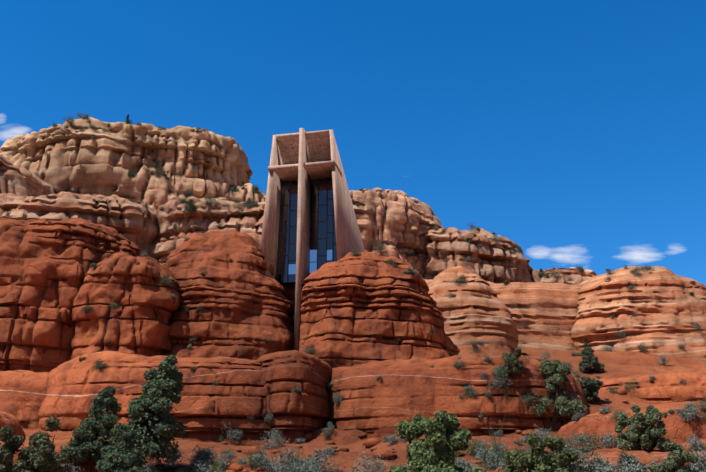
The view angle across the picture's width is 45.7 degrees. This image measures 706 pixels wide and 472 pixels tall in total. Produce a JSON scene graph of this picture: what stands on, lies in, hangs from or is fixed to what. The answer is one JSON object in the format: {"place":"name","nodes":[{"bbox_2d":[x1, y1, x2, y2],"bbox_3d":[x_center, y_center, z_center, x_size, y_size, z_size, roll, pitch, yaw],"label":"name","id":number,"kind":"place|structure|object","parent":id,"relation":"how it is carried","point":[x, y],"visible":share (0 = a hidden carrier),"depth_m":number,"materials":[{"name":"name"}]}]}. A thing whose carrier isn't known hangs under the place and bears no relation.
{"place":"outdoors","nodes":[
{"label":"outdoors","id":0,"kind":"place"},
{"bbox_2d":[0,117,252,208],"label":"rock formation","id":1,"kind":"object","parent":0,"point":[103,163],"visible":0.48,"depth_m":178.95,"materials":[{"name":"stone"}]},
{"bbox_2d":[163,231,294,359],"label":"rock formation","id":2,"kind":"object","parent":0,"point":[243,301],"visible":0.42,"depth_m":94.36,"materials":[{"name":"stone"}]},
{"bbox_2d":[214,183,265,203],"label":"rock formation","id":3,"kind":"object","parent":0,"point":[245,194],"visible":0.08,"depth_m":181.01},
{"bbox_2d":[260,128,364,350],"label":"chapel","id":4,"kind":"structure","parent":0,"point":[310,225],"depth_m":104.52,"materials":[{"name":"concrete"}]},
{"bbox_2d":[0,349,705,471],"bbox_3d":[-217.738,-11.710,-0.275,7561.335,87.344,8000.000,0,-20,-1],"label":"terrain","id":5,"kind":"structure","parent":0,"point":[618,364],"depth_m":76.81,"materials":[{"name":"soil"}]},
{"bbox_2d":[0,411,25,440],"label":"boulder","id":6,"kind":"object","parent":5,"relation":"on","point":[11,420],"visible":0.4,"depth_m":71.35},
{"bbox_2d":[0,370,48,428],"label":"terrace rock","id":7,"kind":"object","parent":5,"relation":"on","point":[22,395],"visible":0.15,"depth_m":80.37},
{"bbox_2d":[0,155,54,196],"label":"rock formation","id":8,"kind":"object","parent":5,"relation":"on","point":[19,182],"visible":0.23,"depth_m":158.14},
{"bbox_2d":[0,416,71,471],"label":"juniper tree","id":9,"kind":"object","parent":5,"relation":"on","point":[45,458],"visible":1,"depth_m":37.33,"materials":[{"name":"green plant"}]},
{"bbox_2d":[0,440,108,471],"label":"ground","id":10,"kind":"structure","parent":5,"relation":"on","point":[57,451],"depth_m":46.17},
{"bbox_2d":[0,217,140,371],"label":"cliff rock","id":11,"kind":"object","parent":5,"relation":"on","point":[45,266],"visible":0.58,"depth_m":91.60,"materials":[{"name":"stone"}]},
{"bbox_2d":[0,191,158,256],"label":"rock ledge","id":12,"kind":"object","parent":5,"relation":"on","point":[135,223],"visible":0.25,"depth_m":140.00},
{"bbox_2d":[60,386,121,471],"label":"pinyon tree","id":13,"kind":"object","parent":5,"relation":"on","point":[87,433],"visible":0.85,"depth_m":46.33,"materials":[{"name":"green plant"}]},
{"bbox_2d":[96,423,143,471],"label":"pinyon tree","id":14,"kind":"object","parent":5,"relation":"on","point":[118,454],"visible":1,"depth_m":42.86,"materials":[{"name":"green plant"}]},
{"bbox_2d":[71,252,180,359],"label":"cliff rock","id":15,"kind":"object","parent":5,"relation":"on","point":[137,321],"visible":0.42,"depth_m":90.00,"materials":[{"name":"stone"}]},
{"bbox_2d":[160,273,173,285],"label":"desert shrub","id":16,"kind":"object","parent":15,"relation":"on","point":[167,279],"visible":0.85,"depth_m":92.85,"materials":[{"name":"green plant"}]},
{"bbox_2d":[139,456,161,471],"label":"desert shrub","id":17,"kind":"object","parent":5,"relation":"on","point":[149,469],"visible":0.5,"depth_m":47.02,"materials":[{"name":"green plant"}]},
{"bbox_2d":[38,351,275,442],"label":"terrace rock","id":18,"kind":"object","parent":5,"relation":"on","point":[206,411],"visible":0.54,"depth_m":78.32,"materials":[{"name":"stone"}]},
{"bbox_2d":[91,360,107,371],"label":"desert shrub","id":19,"kind":"object","parent":18,"relation":"on","point":[99,365],"visible":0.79,"depth_m":79.76,"materials":[{"name":"green plant"}]},
{"bbox_2d":[126,355,187,469],"bbox_3d":[-11.933,10.490,48.755,4.594,7.249,4.086,0,-20,-1],"label":"pinyon tree","id":20,"kind":"object","parent":5,"relation":"on","point":[151,421],"visible":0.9,"depth_m":48.39,"materials":[{"name":"green plant"}]},
{"bbox_2d":[158,451,185,469],"bbox_3d":[-10.774,13.328,49.955,1.601,1.506,1.435,-9,-22,23],"label":"desert shrub","id":21,"kind":"object","parent":5,"relation":"on","point":[176,455],"visible":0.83,"depth_m":49.81,"materials":[{"name":"green plant"}]},
{"bbox_2d":[175,457,218,471],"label":"desert shrub","id":22,"kind":"object","parent":5,"relation":"on","point":[198,469],"visible":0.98,"depth_m":48.13,"materials":[{"name":"grey plant"}]},
{"bbox_2d":[189,453,210,465],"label":"desert shrub","id":23,"kind":"object","parent":5,"relation":"on","point":[194,459],"visible":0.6,"depth_m":49.55,"materials":[{"name":"green plant"}]},
{"bbox_2d":[190,445,212,460],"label":"desert shrub","id":24,"kind":"object","parent":5,"relation":"on","point":[196,452],"visible":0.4,"depth_m":50.28,"materials":[{"name":"green plant"}]},
{"bbox_2d":[148,195,264,265],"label":"rock formation","id":25,"kind":"object","parent":5,"relation":"on","point":[177,223],"visible":0.23,"depth_m":143.18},
{"bbox_2d":[185,199,195,213],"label":"shrub","id":26,"kind":"object","parent":25,"relation":"on","point":[191,203],"visible":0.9,"depth_m":142.49,"materials":[{"name":"green plant"}]},
{"bbox_2d":[200,194,215,207],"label":"desert shrub","id":27,"kind":"object","parent":25,"relation":"on","point":[209,199],"visible":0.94,"depth_m":144.00,"materials":[{"name":"green plant"}]},
{"bbox_2d":[195,448,218,463],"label":"desert shrub","id":28,"kind":"object","parent":5,"relation":"on","point":[208,454],"visible":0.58,"depth_m":50.13,"materials":[{"name":"green plant"}]},
{"bbox_2d":[206,459,227,471],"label":"yucca plant","id":29,"kind":"object","parent":5,"relation":"on","point":[216,465],"visible":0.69,"depth_m":48.41,"materials":[{"name":"green plant"}]},
{"bbox_2d":[209,452,235,467],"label":"desert shrub","id":30,"kind":"object","parent":5,"relation":"on","point":[223,461],"visible":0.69,"depth_m":48.91,"materials":[{"name":"green plant"}]},
{"bbox_2d":[220,447,234,457],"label":"desert shrub","id":31,"kind":"object","parent":5,"relation":"on","point":[227,452],"visible":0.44,"depth_m":55.47,"materials":[{"name":"green plant"}]},
{"bbox_2d":[221,424,243,442],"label":"desert shrub","id":32,"kind":"object","parent":5,"relation":"on","point":[234,435],"visible":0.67,"depth_m":76.32,"materials":[{"name":"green plant"}]},
{"bbox_2d":[241,450,258,465],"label":"shrub","id":33,"kind":"object","parent":5,"relation":"on","point":[249,461],"visible":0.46,"depth_m":48.49,"materials":[{"name":"green plant"}]},
{"bbox_2d":[251,457,270,470],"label":"desert shrub","id":34,"kind":"object","parent":5,"relation":"on","point":[263,462],"visible":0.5,"depth_m":47.98,"materials":[{"name":"green plant"}]},
{"bbox_2d":[248,452,274,466],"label":"desert shrub","id":35,"kind":"object","parent":5,"relation":"on","point":[262,456],"visible":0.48,"depth_m":48.44,"materials":[{"name":"green plant"}]},
{"bbox_2d":[258,429,289,449],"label":"desert shrub","id":36,"kind":"object","parent":5,"relation":"on","point":[270,442],"visible":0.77,"depth_m":69.46,"materials":[{"name":"grey plant"}]},
{"bbox_2d":[268,454,300,471],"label":"desert shrub","id":37,"kind":"object","parent":5,"relation":"on","point":[285,467],"visible":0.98,"depth_m":39.09,"materials":[{"name":"grey plant"}]},
{"bbox_2d":[282,283,295,326],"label":"rock formation","id":38,"kind":"object","parent":5,"relation":"on","point":[289,288],"depth_m":105.52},
{"bbox_2d":[255,350,332,443],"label":"terrace rock","id":39,"kind":"object","parent":5,"relation":"on","point":[303,411],"visible":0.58,"depth_m":78.30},
{"bbox_2d":[263,414,276,423],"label":"desert shrub","id":40,"kind":"object","parent":39,"relation":"on","point":[269,417],"visible":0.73,"depth_m":77.21,"materials":[{"name":"green plant"}]},
{"bbox_2d":[280,447,307,463],"bbox_3d":[-3.463,13.084,49.091,1.674,1.531,1.715,13,-23,-31],"label":"desert shrub","id":41,"kind":"object","parent":5,"relation":"on","point":[289,456],"visible":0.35,"depth_m":48.91,"materials":[{"name":"green plant"}]},
{"bbox_2d":[277,448,323,471],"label":"desert shrub","id":42,"kind":"object","parent":5,"relation":"on","point":[314,467],"visible":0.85,"depth_m":39.60,"materials":[{"name":"grey plant"}]},
{"bbox_2d":[289,455,324,471],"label":"desert shrub","id":43,"kind":"object","parent":5,"relation":"on","point":[305,465],"visible":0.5,"depth_m":39.74,"materials":[{"name":"grey plant"}]},
{"bbox_2d":[305,448,344,471],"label":"desert shrub","id":44,"kind":"object","parent":5,"relation":"on","point":[325,457],"visible":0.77,"depth_m":47.39,"materials":[{"name":"grey plant"}]},
{"bbox_2d":[319,446,336,454],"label":"desert shrub","id":45,"kind":"object","parent":5,"relation":"on","point":[331,449],"visible":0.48,"depth_m":55.06,"materials":[{"name":"grey plant"}]},
{"bbox_2d":[31,389,649,471],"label":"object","id":46,"kind":"object","parent":5,"relation":"on","point":[386,454],"visible":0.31,"depth_m":57.45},
{"bbox_2d":[348,449,397,471],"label":"desert shrub","id":47,"kind":"object","parent":5,"relation":"on","point":[375,467],"visible":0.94,"depth_m":39.76,"materials":[{"name":"grey plant"}]},
{"bbox_2d":[386,434,395,445],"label":"desert shrub","id":48,"kind":"object","parent":5,"relation":"on","point":[391,437],"visible":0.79,"depth_m":66.30,"materials":[{"name":"grey plant"}]},
{"bbox_2d":[349,188,442,276],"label":"rock formation","id":49,"kind":"object","parent":5,"relation":"on","point":[398,223],"visible":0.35,"depth_m":151.71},
{"bbox_2d":[374,243,386,251],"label":"desert shrub","id":50,"kind":"object","parent":49,"relation":"on","point":[380,247],"visible":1,"depth_m":147.02,"materials":[{"name":"green plant"}]},
{"bbox_2d":[389,410,486,471],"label":"juniper tree","id":51,"kind":"object","parent":5,"relation":"on","point":[439,445],"visible":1,"depth_m":31.00,"materials":[{"name":"green plant"}]},
{"bbox_2d":[327,355,588,438],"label":"terrace rock","id":52,"kind":"object","parent":5,"relation":"on","point":[371,405],"visible":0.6,"depth_m":79.17,"materials":[{"name":"stone"}]},
{"bbox_2d":[333,392,343,403],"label":"desert shrub","id":53,"kind":"object","parent":52,"relation":"on","point":[336,399],"visible":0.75,"depth_m":80.50,"materials":[{"name":"green plant"}]},
{"bbox_2d":[454,354,466,368],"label":"desert shrub","id":54,"kind":"object","parent":52,"relation":"on","point":[457,364],"visible":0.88,"depth_m":80.28,"materials":[{"name":"green plant"}]},
{"bbox_2d":[462,388,477,398],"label":"desert shrub","id":55,"kind":"object","parent":52,"relation":"on","point":[472,394],"visible":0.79,"depth_m":78.51,"materials":[{"name":"green plant"}]},
{"bbox_2d":[487,370,512,390],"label":"desert shrub","id":56,"kind":"object","parent":52,"relation":"on","point":[501,382],"visible":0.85,"depth_m":78.51,"materials":[{"name":"green plant"}]},
{"bbox_2d":[492,365,508,379],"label":"desert shrub","id":57,"kind":"object","parent":52,"relation":"on","point":[501,368],"visible":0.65,"depth_m":79.10,"materials":[{"name":"green plant"}]},
{"bbox_2d":[499,347,524,379],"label":"juniper tree","id":58,"kind":"object","parent":52,"relation":"on","point":[512,369],"visible":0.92,"depth_m":79.41,"materials":[{"name":"green plant"}]},
{"bbox_2d":[517,388,538,404],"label":"desert shrub","id":59,"kind":"object","parent":52,"relation":"on","point":[529,396],"visible":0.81,"depth_m":78.50,"materials":[{"name":"green plant"}]},
{"bbox_2d":[537,351,555,364],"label":"desert shrub","id":60,"kind":"object","parent":52,"relation":"on","point":[544,356],"visible":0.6,"depth_m":83.19,"materials":[{"name":"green plant"}]},
{"bbox_2d":[530,359,587,425],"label":"juniper tree","id":61,"kind":"object","parent":52,"relation":"on","point":[555,381],"visible":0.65,"depth_m":78.84,"materials":[{"name":"green plant"}]},
{"bbox_2d":[561,390,583,402],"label":"desert shrub","id":62,"kind":"object","parent":52,"relation":"on","point":[570,393],"visible":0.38,"depth_m":80.79,"materials":[{"name":"green plant"}]},
{"bbox_2d":[454,458,489,471],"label":"desert shrub","id":63,"kind":"object","parent":5,"relation":"on","point":[466,465],"visible":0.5,"depth_m":47.72,"materials":[{"name":"grey plant"}]},
{"bbox_2d":[428,265,518,356],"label":"dome rock","id":64,"kind":"object","parent":5,"relation":"on","point":[475,309],"visible":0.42,"depth_m":110.73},
{"bbox_2d":[414,227,532,283],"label":"rock formation","id":65,"kind":"object","parent":5,"relation":"on","point":[491,261],"visible":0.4,"depth_m":153.73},
{"bbox_2d":[465,437,485,455],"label":"desert shrub","id":66,"kind":"object","parent":5,"relation":"on","point":[470,444],"visible":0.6,"depth_m":55.62,"materials":[{"name":"green plant"}]},
{"bbox_2d":[470,443,500,456],"bbox_3d":[8.918,14.288,54.905,1.584,1.423,2.329,19,-27,-41],"label":"desert shrub","id":67,"kind":"object","parent":5,"relation":"on","point":[487,449],"visible":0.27,"depth_m":55.02,"materials":[{"name":"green plant"}]},
{"bbox_2d":[480,455,500,468],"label":"desert shrub","id":68,"kind":"object","parent":5,"relation":"on","point":[490,465],"visible":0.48,"depth_m":49.37,"materials":[{"name":"green plant"}]},
{"bbox_2d":[473,443,509,460],"bbox_3d":[8.460,13.255,50.319,2.497,1.721,2.026,0,-20,-1],"label":"desert shrub","id":69,"kind":"object","parent":5,"relation":"on","point":[487,454],"visible":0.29,"depth_m":50.38,"materials":[{"name":"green plant"}]},
{"bbox_2d":[479,451,504,462],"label":"desert shrub","id":70,"kind":"object","parent":5,"relation":"on","point":[491,455],"visible":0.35,"depth_m":49.93,"materials":[{"name":"green plant"}]},
{"bbox_2d":[482,444,504,466],"bbox_3d":[8.465,13.328,49.995,2.044,1.831,2.138,9,-22,-23],"label":"desert shrub","id":71,"kind":"object","parent":5,"relation":"on","point":[494,456],"visible":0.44,"depth_m":49.78,"materials":[{"name":"green plant"}]},
{"bbox_2d":[481,403,507,462],"bbox_3d":[8.602,12.069,50.498,1.548,4.082,0.729,-9,-22,23],"label":"ocotillo plant","id":72,"kind":"object","parent":5,"relation":"on","point":[495,449],"visible":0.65,"depth_m":50.44,"materials":[{"name":"green plant"}]},
{"bbox_2d":[424,279,583,350],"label":"ridge rock","id":73,"kind":"object","parent":5,"relation":"on","point":[543,314],"visible":0.21,"depth_m":126.16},
{"bbox_2d":[502,433,578,471],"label":"juniper tree","id":74,"kind":"object","parent":5,"relation":"on","point":[538,458],"visible":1,"depth_m":29.76,"materials":[{"name":"green plant"}]},
{"bbox_2d":[532,426,554,441],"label":"desert shrub","id":75,"kind":"object","parent":5,"relation":"on","point":[546,434],"visible":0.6,"depth_m":65.74,"materials":[{"name":"grey plant"}]},
{"bbox_2d":[530,267,596,284],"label":"rock formation","id":76,"kind":"object","parent":5,"relation":"on","point":[575,274],"visible":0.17,"depth_m":160.03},
{"bbox_2d":[553,440,593,471],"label":"desert shrub","id":77,"kind":"object","parent":5,"relation":"on","point":[578,460],"visible":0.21,"depth_m":30.75,"materials":[{"name":"grey plant"}]},
{"bbox_2d":[549,444,606,471],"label":"desert shrub","id":78,"kind":"object","parent":5,"relation":"on","point":[587,468],"visible":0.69,"depth_m":30.47,"materials":[{"name":"grey plant"}]},
{"bbox_2d":[572,439,588,451],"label":"desert shrub","id":79,"kind":"object","parent":5,"relation":"on","point":[577,447],"visible":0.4,"depth_m":58.71,"materials":[{"name":"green plant"}]},
{"bbox_2d":[576,432,592,440],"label":"desert shrub","id":80,"kind":"object","parent":5,"relation":"on","point":[581,435],"visible":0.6,"depth_m":65.87,"materials":[{"name":"grey plant"}]},
{"bbox_2d":[577,376,603,402],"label":"juniper tree","id":81,"kind":"object","parent":5,"relation":"on","point":[591,387],"visible":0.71,"depth_m":87.48,"materials":[{"name":"green plant"}]},
{"bbox_2d":[578,344,604,372],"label":"pinyon tree","id":82,"kind":"object","parent":5,"relation":"on","point":[589,362],"visible":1,"depth_m":104.17,"materials":[{"name":"green plant"}]},
{"bbox_2d":[582,432,602,449],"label":"desert shrub","id":83,"kind":"object","parent":5,"relation":"on","point":[590,443],"visible":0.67,"depth_m":59.12,"materials":[{"name":"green plant"}]},
{"bbox_2d":[494,449,705,471],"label":"ground","id":84,"kind":"structure","parent":5,"relation":"on","point":[642,454],"depth_m":41.76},
{"bbox_2d":[495,457,511,471],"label":"desert shrub","id":85,"kind":"object","parent":84,"relation":"on","point":[503,464],"visible":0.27,"depth_m":42.44,"materials":[{"name":"grey plant"}]},
{"bbox_2d":[499,445,529,464],"bbox_3d":[8.324,11.372,43.046,1.715,1.275,1.409,-5,-21,14],"label":"desert shrub","id":86,"kind":"object","parent":84,"relation":"on","point":[517,451],"visible":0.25,"depth_m":43.18,"materials":[{"name":"green plant"}]},
{"bbox_2d":[554,434,577,453],"bbox_3d":[11.141,11.264,43.978,1.535,1.716,2.371,0,-20,-1],"label":"desert shrub","id":87,"kind":"object","parent":84,"relation":"on","point":[567,440],"visible":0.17,"depth_m":44.08,"materials":[{"name":"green plant"}]},
{"bbox_2d":[586,455,609,471],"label":"desert shrub","id":88,"kind":"object","parent":84,"relation":"on","point":[600,464],"visible":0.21,"depth_m":40.83,"materials":[{"name":"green plant"}]},
{"bbox_2d":[617,451,640,464],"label":"desert shrub","id":89,"kind":"object","parent":84,"relation":"on","point":[625,456],"visible":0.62,"depth_m":40.74,"materials":[{"name":"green plant"}]},
{"bbox_2d":[614,404,669,451],"bbox_3d":[14.984,10.237,43.691,2.736,2.777,2.736,0,-20,-1],"label":"juniper tree","id":90,"kind":"object","parent":84,"relation":"on","point":[644,434],"visible":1,"depth_m":43.17,"materials":[{"name":"green plant"}]},
{"bbox_2d":[686,445,705,471],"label":"desert shrub","id":91,"kind":"object","parent":84,"relation":"on","point":[699,464],"visible":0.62,"depth_m":40.16,"materials":[{"name":"grey plant"}]},
{"bbox_2d":[597,433,616,447],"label":"desert shrub","id":92,"kind":"object","parent":5,"relation":"on","point":[605,440],"visible":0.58,"depth_m":64.43,"materials":[{"name":"grey plant"}]},
{"bbox_2d":[596,454,649,471],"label":"desert shrub","id":93,"kind":"object","parent":5,"relation":"on","point":[614,469],"visible":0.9,"depth_m":37.06,"materials":[{"name":"grey plant"}]},
{"bbox_2d":[556,402,705,448],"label":"ledge rock","id":94,"kind":"object","parent":5,"relation":"on","point":[676,428],"visible":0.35,"depth_m":64.99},
{"bbox_2d":[571,411,583,421],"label":"desert shrub","id":95,"kind":"object","parent":94,"relation":"on","point":[575,416],"visible":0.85,"depth_m":69.21,"materials":[{"name":"grey plant"}]},
{"bbox_2d":[599,404,610,413],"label":"desert shrub","id":96,"kind":"object","parent":94,"relation":"on","point":[603,410],"visible":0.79,"depth_m":67.42,"materials":[{"name":"grey plant"}]},
{"bbox_2d":[606,409,630,419],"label":"desert shrub","id":97,"kind":"object","parent":94,"relation":"on","point":[617,414],"visible":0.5,"depth_m":65.34,"materials":[{"name":"green plant"}]},
{"bbox_2d":[680,405,703,422],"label":"desert shrub","id":98,"kind":"object","parent":94,"relation":"on","point":[690,413],"visible":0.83,"depth_m":62.50,"materials":[{"name":"grey plant"}]},
{"bbox_2d":[696,397,705,411],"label":"desert shrub","id":99,"kind":"object","parent":94,"relation":"on","point":[703,404],"visible":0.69,"depth_m":63.31,"materials":[{"name":"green plant"}]},
{"bbox_2d":[624,379,638,390],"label":"desert shrub","id":100,"kind":"object","parent":5,"relation":"on","point":[628,386],"visible":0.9,"depth_m":91.63,"materials":[{"name":"green plant"}]},
{"bbox_2d":[625,465,647,471],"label":"desert shrub","id":101,"kind":"object","parent":5,"relation":"on","point":[643,467],"visible":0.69,"depth_m":36.85,"materials":[{"name":"grey plant"}]},
{"bbox_2d":[570,266,705,359],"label":"dome rock","id":102,"kind":"object","parent":5,"relation":"on","point":[665,306],"visible":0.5,"depth_m":121.77,"materials":[{"name":"stone"}]},
{"bbox_2d":[586,439,705,455],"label":"ledge rock","id":103,"kind":"object","parent":5,"relation":"on","point":[604,451],"visible":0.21,"depth_m":51.22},
{"bbox_2d":[595,373,705,403],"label":"terrace rock","id":104,"kind":"object","parent":5,"relation":"on","point":[664,388],"visible":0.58,"depth_m":90.31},
{"bbox_2d":[643,456,666,471],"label":"desert shrub","id":105,"kind":"object","parent":5,"relation":"on","point":[653,462],"visible":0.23,"depth_m":37.63,"materials":[{"name":"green plant"}]},
{"bbox_2d":[654,352,670,364],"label":"shrub","id":106,"kind":"object","parent":5,"relation":"on","point":[663,360],"visible":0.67,"depth_m":109.36,"materials":[{"name":"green plant"}]},
{"bbox_2d":[649,440,704,471],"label":"juniper tree","id":107,"kind":"object","parent":5,"relation":"on","point":[676,459],"visible":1,"depth_m":35.59,"materials":[{"name":"green plant"}]},
{"bbox_2d":[684,434,705,451],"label":"desert shrub","id":108,"kind":"object","parent":5,"relation":"on","point":[695,441],"visible":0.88,"depth_m":48.25,"materials":[{"name":"grey plant"}]},
{"bbox_2d":[0,0,705,285],"label":"sky","id":109,"kind":"structure","parent":0,"point":[572,133],"materials":[{"name":"blue"}]},
{"bbox_2d":[299,252,459,367],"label":"rock formation","id":110,"kind":"object","parent":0,"point":[364,307],"visible":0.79,"depth_m":93.17,"materials":[{"name":"stone"}]},
{"bbox_2d":[303,346,314,354],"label":"desert shrub","id":111,"kind":"object","parent":110,"relation":"on","point":[309,350],"visible":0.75,"depth_m":89.99,"materials":[{"name":"green plant"}]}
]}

